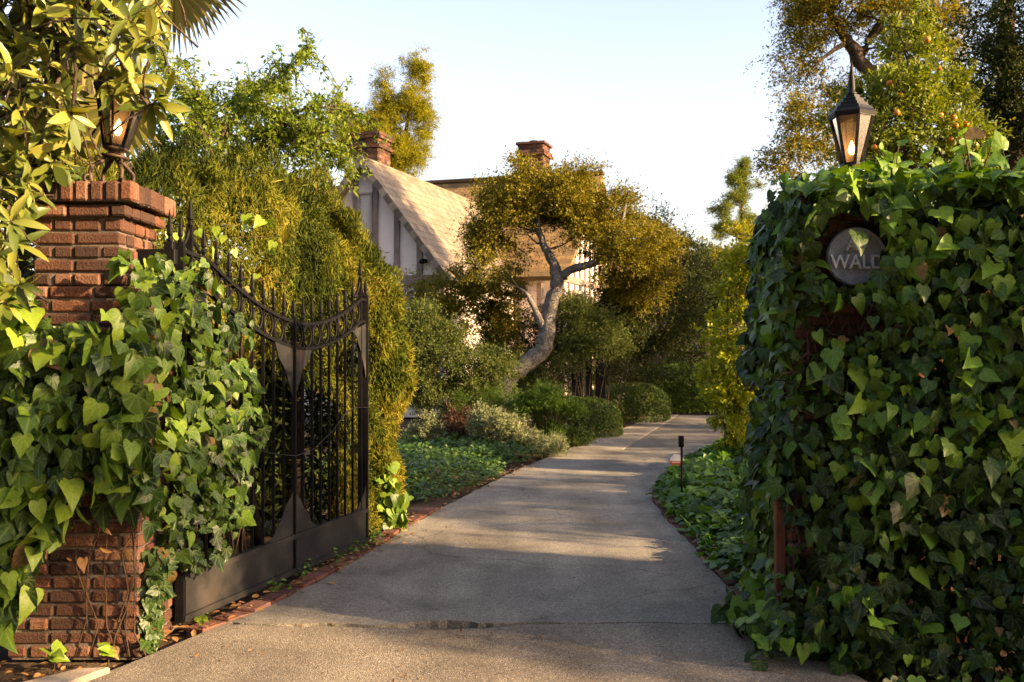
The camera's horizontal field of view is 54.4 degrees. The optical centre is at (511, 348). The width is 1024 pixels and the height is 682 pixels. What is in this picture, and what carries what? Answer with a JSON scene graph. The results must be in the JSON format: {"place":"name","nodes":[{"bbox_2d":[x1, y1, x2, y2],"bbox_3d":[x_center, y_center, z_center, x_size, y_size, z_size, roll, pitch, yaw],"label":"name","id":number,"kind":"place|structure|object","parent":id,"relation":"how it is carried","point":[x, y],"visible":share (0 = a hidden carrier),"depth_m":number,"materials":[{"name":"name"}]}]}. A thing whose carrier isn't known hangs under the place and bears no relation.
{"place":"outdoors","nodes":[
{"label":"outdoors","id":0,"kind":"place"},
{"bbox_2d":[226,449,733,629],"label":"driveway","id":1,"kind":"structure","parent":0,"point":[430,567],"depth_m":6.88,"materials":[{"name":"concrete"}]},
{"bbox_2d":[196,464,751,681],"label":"leaf litter","id":2,"kind":"object","parent":1,"relation":"on","point":[404,675],"visible":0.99,"depth_m":5.24,"materials":[{"name":"brown plant"}]},
{"bbox_2d":[0,402,1013,681],"bbox_3d":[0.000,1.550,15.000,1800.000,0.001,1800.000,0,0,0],"label":"ground","id":3,"kind":"structure","parent":0,"point":[36,666],"depth_m":6.83,"materials":[{"name":"soil"}]},
{"bbox_2d":[39,639,69,674],"bbox_3d":[-2.156,1.465,4.718,0.125,0.170,0.120,0,0,0],"label":"sprout","id":4,"kind":"object","parent":3,"relation":"on","point":[57,652],"visible":0.96,"depth_m":4.71,"materials":[{"name":"plant"}]},
{"bbox_2d":[24,667,109,681],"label":"kerb stone","id":5,"kind":"object","parent":3,"relation":"on","point":[82,675],"visible":0.83,"depth_m":4.50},
{"bbox_2d":[7,181,179,659],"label":"brick pillar","id":6,"kind":"structure","parent":3,"relation":"on","point":[94,227],"depth_m":4.89,"materials":[{"name":"brown brick"}]},
{"bbox_2d":[83,50,151,182],"bbox_3d":[-2.033,-1.249,5.170,0.250,0.850,0.289,7,0,0],"label":"lantern","id":7,"kind":"object","parent":6,"relation":"on","point":[123,145],"visible":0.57,"depth_m":5.13,"materials":[{"name":"metal"}]},
{"bbox_2d":[0,169,271,656],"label":"ivy","id":8,"kind":"object","parent":6,"relation":"attached to","point":[63,386],"visible":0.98,"depth_m":4.72,"materials":[{"name":"green plant"}]},
{"bbox_2d":[137,209,177,322],"bbox_3d":[-1.860,-0.415,5.220,0.200,0.630,0.050,0,0,0],"label":"hinge post","id":9,"kind":"object","parent":6,"relation":"attached to","point":[169,250],"visible":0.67,"depth_m":5.20,"materials":[{"name":"black metal"}]},
{"bbox_2d":[168,199,368,622],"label":"iron gate","id":10,"kind":"structure","parent":6,"relation":"attached to","point":[299,538],"depth_m":6.49,"materials":[{"name":"metal"}]},
{"bbox_2d":[165,213,293,292],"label":"ivy","id":11,"kind":"object","parent":10,"relation":"attached to","point":[259,221],"visible":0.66,"depth_m":6.10,"materials":[{"name":"green plant"}]},
{"bbox_2d":[0,0,198,326],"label":"loquat tree","id":12,"kind":"object","parent":3,"relation":"on","point":[30,134],"visible":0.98,"depth_m":4.64,"materials":[{"name":"green plant"}]},
{"bbox_2d":[97,642,118,667],"bbox_3d":[-1.931,1.480,4.755,0.097,0.141,0.091,0,0,-24],"label":"sprout","id":13,"kind":"object","parent":3,"relation":"on","point":[107,649],"visible":0.96,"depth_m":4.75,"materials":[{"name":"plant"}]},
{"bbox_2d":[7,0,247,166],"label":"fan palm","id":14,"kind":"object","parent":3,"relation":"on","point":[196,11],"visible":0.21,"depth_m":7.85,"materials":[{"name":"green palm leaf"}]},
{"bbox_2d":[1,317,291,566],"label":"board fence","id":15,"kind":"object","parent":3,"relation":"on","point":[256,429],"depth_m":8.69,"materials":[{"name":"brown wood"}]},
{"bbox_2d":[194,615,208,624],"bbox_3d":[-1.682,1.500,5.406,0.073,0.100,0.107,0,0,-41],"label":"sprout","id":16,"kind":"object","parent":3,"relation":"on","point":[200,619],"visible":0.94,"depth_m":5.40,"materials":[{"name":"plant"}]},
{"bbox_2d":[1,130,419,567],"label":"conifer hedge","id":17,"kind":"object","parent":3,"relation":"on","point":[316,227],"visible":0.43,"depth_m":7.75,"materials":[{"name":"green plant"}]},
{"bbox_2d":[367,259,413,534],"bbox_3d":[-1.048,0.386,8.315,0.459,2.395,0.386,0,0,0],"label":"ivy","id":18,"kind":"object","parent":17,"relation":"attached to","point":[392,506],"visible":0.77,"depth_m":8.23,"materials":[{"name":"green plant"}]},
{"bbox_2d":[125,27,395,253],"bbox_3d":[-2.699,-0.826,9.643,3.119,4.771,2.610,0,0,0],"label":"feathery tree","id":19,"kind":"object","parent":3,"relation":"on","point":[304,133],"visible":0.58,"depth_m":9.29,"materials":[{"name":"green plant"}]},
{"bbox_2d":[161,534,398,641],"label":"leaf litter","id":20,"kind":"object","parent":3,"relation":"on","point":[193,632],"visible":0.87,"depth_m":5.93,"materials":[{"name":"brown plant"}]},
{"bbox_2d":[207,530,397,613],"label":"weeds","id":21,"kind":"object","parent":3,"relation":"on","point":[305,572],"visible":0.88,"depth_m":6.93,"materials":[{"name":"green plant"}]},
{"bbox_2d":[186,507,439,637],"bbox_3d":[-1.160,1.539,7.325,0.229,0.120,4.189,0,0,13],"label":"brick edging","id":22,"kind":"object","parent":3,"relation":"on","point":[314,577],"visible":0.45,"depth_m":6.26,"materials":[{"name":"red brick"}]},
{"bbox_2d":[2,229,728,316],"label":"woodland","id":23,"kind":"object","parent":3,"relation":"on","point":[31,258],"depth_m":54.07,"materials":[{"name":"green plant"}]},
{"bbox_2d":[0,455,732,680],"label":"leaf litter","id":24,"kind":"object","parent":3,"relation":"on","point":[37,675],"visible":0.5,"depth_m":7.59,"materials":[{"name":"brown plant"}]},
{"bbox_2d":[323,43,444,178],"bbox_3d":[-4.668,-4.767,35.953,4.697,12.640,2.837,0,0,0],"label":"cypress tree","id":25,"kind":"object","parent":3,"relation":"on","point":[393,110],"visible":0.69,"depth_m":35.71,"materials":[{"name":"green plant"}]},
{"bbox_2d":[400,408,448,450],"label":"round shrub","id":26,"kind":"object","parent":3,"relation":"on","point":[428,428],"visible":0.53,"depth_m":14.33,"materials":[{"name":"green plant"}]},
{"bbox_2d":[304,431,554,501],"bbox_3d":[-0.865,1.345,12.089,3.070,0.394,4.514,0,0,0],"label":"ground cover","id":27,"kind":"object","parent":3,"relation":"on","point":[418,458],"visible":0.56,"depth_m":11.82,"materials":[{"name":"green plant"}]},
{"bbox_2d":[433,402,473,449],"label":"grassy shrub","id":28,"kind":"object","parent":3,"relation":"on","point":[453,421],"visible":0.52,"depth_m":14.71,"materials":[{"name":"green plant"}]},
{"bbox_2d":[404,292,531,432],"bbox_3d":[-0.870,0.306,15.673,2.443,2.473,1.674,0,0,0],"label":"broad shrub","id":29,"kind":"object","parent":3,"relation":"on","point":[490,365],"visible":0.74,"depth_m":15.43,"materials":[{"name":"green plant"}]},
{"bbox_2d":[401,255,535,418],"bbox_3d":[-1.033,-0.108,18.333,3.114,3.305,2.310,0,0,0],"label":"shrub","id":30,"kind":"object","parent":3,"relation":"on","point":[469,296],"visible":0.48,"depth_m":18.03,"materials":[{"name":"green plant"}]},
{"bbox_2d":[430,380,522,432],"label":"shrub","id":31,"kind":"object","parent":3,"relation":"on","point":[495,395],"visible":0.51,"depth_m":15.27,"materials":[{"name":"green plant"}]},
{"bbox_2d":[87,623,866,681],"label":"driveway apron","id":32,"kind":"object","parent":3,"relation":"on","point":[637,652],"visible":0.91,"depth_m":4.84,"materials":[{"name":"concrete"}]},
{"bbox_2d":[774,498,785,637],"bbox_3d":[1.372,1.140,5.100,0.062,0.760,0.062,0,0,0],"label":"latch post","id":33,"kind":"object","parent":32,"relation":"on","point":[779,546],"visible":0.39,"depth_m":5.08,"materials":[{"name":"metal"}]},
{"bbox_2d":[464,398,531,456],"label":"round shrub","id":34,"kind":"object","parent":3,"relation":"on","point":[489,425],"visible":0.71,"depth_m":13.94,"materials":[{"name":"green plant"}]},
{"bbox_2d":[257,131,745,417],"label":"tudor house","id":35,"kind":"structure","parent":3,"relation":"on","point":[406,218],"depth_m":23.52,"materials":[{"name":"paint"}]},
{"bbox_2d":[357,192,371,232],"bbox_3d":[-3.248,-3.000,22.062,0.350,0.900,0.090,0,0,18],"label":"window","id":36,"kind":"structure","parent":35,"relation":"in","point":[364,201],"depth_m":22.05,"materials":[{"name":"paint"}]},
{"bbox_2d":[572,290,583,296],"bbox_3d":[1.807,-1.040,27.223,0.070,1.080,1.100,0,0,18],"label":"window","id":37,"kind":"structure","parent":35,"relation":"in","point":[573,291],"depth_m":27.11,"materials":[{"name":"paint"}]},
{"bbox_2d":[520,423,572,459],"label":"flowering clump","id":38,"kind":"object","parent":3,"relation":"on","point":[562,446],"visible":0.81,"depth_m":13.88,"materials":[{"name":"green plant"}]},
{"bbox_2d":[502,377,594,452],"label":"lacy shrub","id":39,"kind":"object","parent":3,"relation":"on","point":[544,401],"visible":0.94,"depth_m":14.68,"materials":[{"name":"green plant"}]},
{"bbox_2d":[492,283,636,436],"bbox_3d":[0.891,0.179,17.478,2.730,2.727,1.852,0,0,23],"label":"broad shrub","id":40,"kind":"object","parent":3,"relation":"on","point":[596,343],"visible":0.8,"depth_m":17.10,"materials":[{"name":"green plant"}]},
{"bbox_2d":[467,296,675,421],"bbox_3d":[1.750,0.271,21.126,2.883,2.811,6.484,0,0,34],"label":"understorey shrub","id":41,"kind":"object","parent":3,"relation":"on","point":[645,376],"visible":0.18,"depth_m":19.66,"materials":[{"name":"green plant"}]},
{"bbox_2d":[444,144,699,418],"bbox_3d":[1.163,-0.906,17.141,4.402,5.202,3.279,0,0,-22],"label":"oak tree","id":42,"kind":"object","parent":3,"relation":"on","point":[566,198],"visible":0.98,"depth_m":16.87,"materials":[{"name":"green plant"}]},
{"bbox_2d":[531,395,623,437],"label":"boxwood hedge","id":43,"kind":"object","parent":3,"relation":"on","point":[616,417],"visible":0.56,"depth_m":16.81,"materials":[{"name":"green plant"}]},
{"bbox_2d":[556,422,602,447],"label":"shrub","id":44,"kind":"object","parent":3,"relation":"on","point":[577,436],"visible":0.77,"depth_m":15.28,"materials":[{"name":"green plant"}]},
{"bbox_2d":[558,303,618,431],"bbox_3d":[1.400,0.345,18.315,1.100,2.350,0.480,0,0,0],"label":"arbour","id":45,"kind":"object","parent":3,"relation":"on","point":[598,381],"visible":0.27,"depth_m":18.14,"materials":[{"name":"paint"}]},
{"bbox_2d":[585,381,671,422],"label":"boxwood hedge","id":46,"kind":"object","parent":3,"relation":"on","point":[664,410],"visible":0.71,"depth_m":20.26,"materials":[{"name":"green plant"}]},
{"bbox_2d":[582,189,720,411],"bbox_3d":[2.769,-0.791,19.902,2.972,4.688,4.913,0,0,20],"label":"shade tree","id":47,"kind":"object","parent":3,"relation":"on","point":[661,338],"visible":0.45,"depth_m":19.83,"materials":[{"name":"green plant"}]},
{"bbox_2d":[670,454,680,465],"bbox_3d":[1.884,1.406,11.408,0.152,0.388,0.028,0,0,0],"label":"alarm sign","id":48,"kind":"object","parent":3,"relation":"on","point":[675,459],"visible":0.66,"depth_m":11.40,"materials":[{"name":"white paint"}]},
{"bbox_2d":[626,415,724,449],"bbox_3d":[5.576,1.530,18.625,7.848,0.060,7.750,0,0,0],"label":"parking pad","id":49,"kind":"object","parent":3,"relation":"on","point":[693,431],"visible":0.23,"depth_m":17.18,"materials":[{"name":"concrete"}]},
{"bbox_2d":[678,435,683,498],"bbox_3d":[1.578,1.206,9.293,0.045,0.787,0.065,0,0,0],"label":"path light","id":50,"kind":"object","parent":3,"relation":"on","point":[681,441],"visible":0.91,"depth_m":9.29,"materials":[{"name":"black metal"}]},
{"bbox_2d":[624,363,741,413],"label":"end hedge","id":51,"kind":"object","parent":3,"relation":"on","point":[679,388],"visible":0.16,"depth_m":23.21,"materials":[{"name":"green plant"}]},
{"bbox_2d":[653,351,736,402],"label":"end hedge","id":52,"kind":"object","parent":3,"relation":"on","point":[670,362],"visible":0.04,"depth_m":25.86,"materials":[{"name":"green plant"}]},
{"bbox_2d":[653,490,739,595],"bbox_3d":[1.433,1.539,7.991,0.185,0.119,4.992,0,0,1],"label":"brick edging","id":53,"kind":"object","parent":3,"relation":"on","point":[730,583],"visible":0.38,"depth_m":7.58,"materials":[{"name":"red brick"}]},
{"bbox_2d":[656,241,745,403],"bbox_3d":[4.938,-0.622,25.247,2.826,4.450,2.835,0,0,-13],"label":"shade tree","id":54,"kind":"object","parent":3,"relation":"on","point":[713,273],"visible":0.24,"depth_m":24.73,"materials":[{"name":"green plant"}]},
{"bbox_2d":[646,438,760,590],"bbox_3d":[2.505,1.328,10.227,2.386,0.475,9.623,0,0,0],"label":"ground cover","id":55,"kind":"object","parent":3,"relation":"on","point":[704,511],"visible":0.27,"depth_m":8.66,"materials":[{"name":"green plant"}]},
{"bbox_2d":[686,232,763,456],"bbox_3d":[2.805,0.028,12.274,1.345,3.030,1.478,0,0,0],"label":"tall shrub","id":56,"kind":"object","parent":3,"relation":"on","point":[728,392],"visible":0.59,"depth_m":12.11,"materials":[{"name":"green plant"}]},
{"bbox_2d":[695,217,755,354],"bbox_3d":[5.958,-1.010,26.389,2.448,5.194,2.737,0,0,0],"label":"golden tree","id":57,"kind":"object","parent":3,"relation":"on","point":[737,231],"visible":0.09,"depth_m":26.28,"materials":[{"name":"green plant"}]},
{"bbox_2d":[702,154,769,244],"bbox_3d":[7.180,-2.318,31.492,2.443,7.768,1.858,0,0,21],"label":"pine tree","id":58,"kind":"object","parent":3,"relation":"on","point":[740,176],"visible":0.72,"depth_m":31.36,"materials":[{"name":"green plant"}]},
{"bbox_2d":[759,187,919,650],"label":"brick pillar","id":59,"kind":"structure","parent":3,"relation":"on","point":[825,239],"depth_m":5.03,"materials":[{"name":"brown brick"}]},
{"bbox_2d":[827,61,876,167],"bbox_3d":[1.815,-1.161,5.320,0.222,0.752,0.256,0,0,0],"label":"lantern","id":60,"kind":"object","parent":59,"relation":"on","point":[852,106],"visible":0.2,"depth_m":5.27,"materials":[{"name":"metal"}]},
{"bbox_2d":[826,227,884,286],"bbox_3d":[1.745,-0.465,5.040,0.299,0.299,0.055,0,0,0],"label":"plaque","id":61,"kind":"object","parent":59,"relation":"attached to","point":[848,263],"visible":0.73,"depth_m":5.04,"materials":[{"name":"metal"}]},
{"bbox_2d":[711,126,1023,681],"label":"ivy","id":62,"kind":"object","parent":59,"relation":"attached to","point":[869,452],"visible":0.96,"depth_m":4.72,"materials":[{"name":"green plant"}]},
{"bbox_2d":[743,0,978,193],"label":"evergreen oak","id":63,"kind":"object","parent":3,"relation":"on","point":[804,15],"visible":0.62,"depth_m":17.77,"materials":[{"name":"green plant"}]},
{"bbox_2d":[806,0,1015,222],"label":"orange tree","id":64,"kind":"object","parent":3,"relation":"on","point":[922,96],"visible":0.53,"depth_m":9.77,"materials":[{"name":"green plant"}]},
{"bbox_2d":[910,223,1023,648],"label":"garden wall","id":65,"kind":"structure","parent":3,"relation":"on","point":[922,471],"depth_m":5.12,"materials":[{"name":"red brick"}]},
{"bbox_2d":[932,0,1023,216],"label":"yew tree","id":66,"kind":"object","parent":3,"relation":"on","point":[999,50],"visible":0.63,"depth_m":10.55,"materials":[{"name":"green plant"}]},
{"bbox_2d":[0,0,1023,313],"label":"sky","id":67,"kind":"structure","parent":0,"point":[661,87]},
{"bbox_2d":[571,415,677,449],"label":"concrete path","id":68,"kind":"structure","parent":0,"point":[633,433],"depth_m":16.75,"materials":[{"name":"grey concrete"}]}
]}

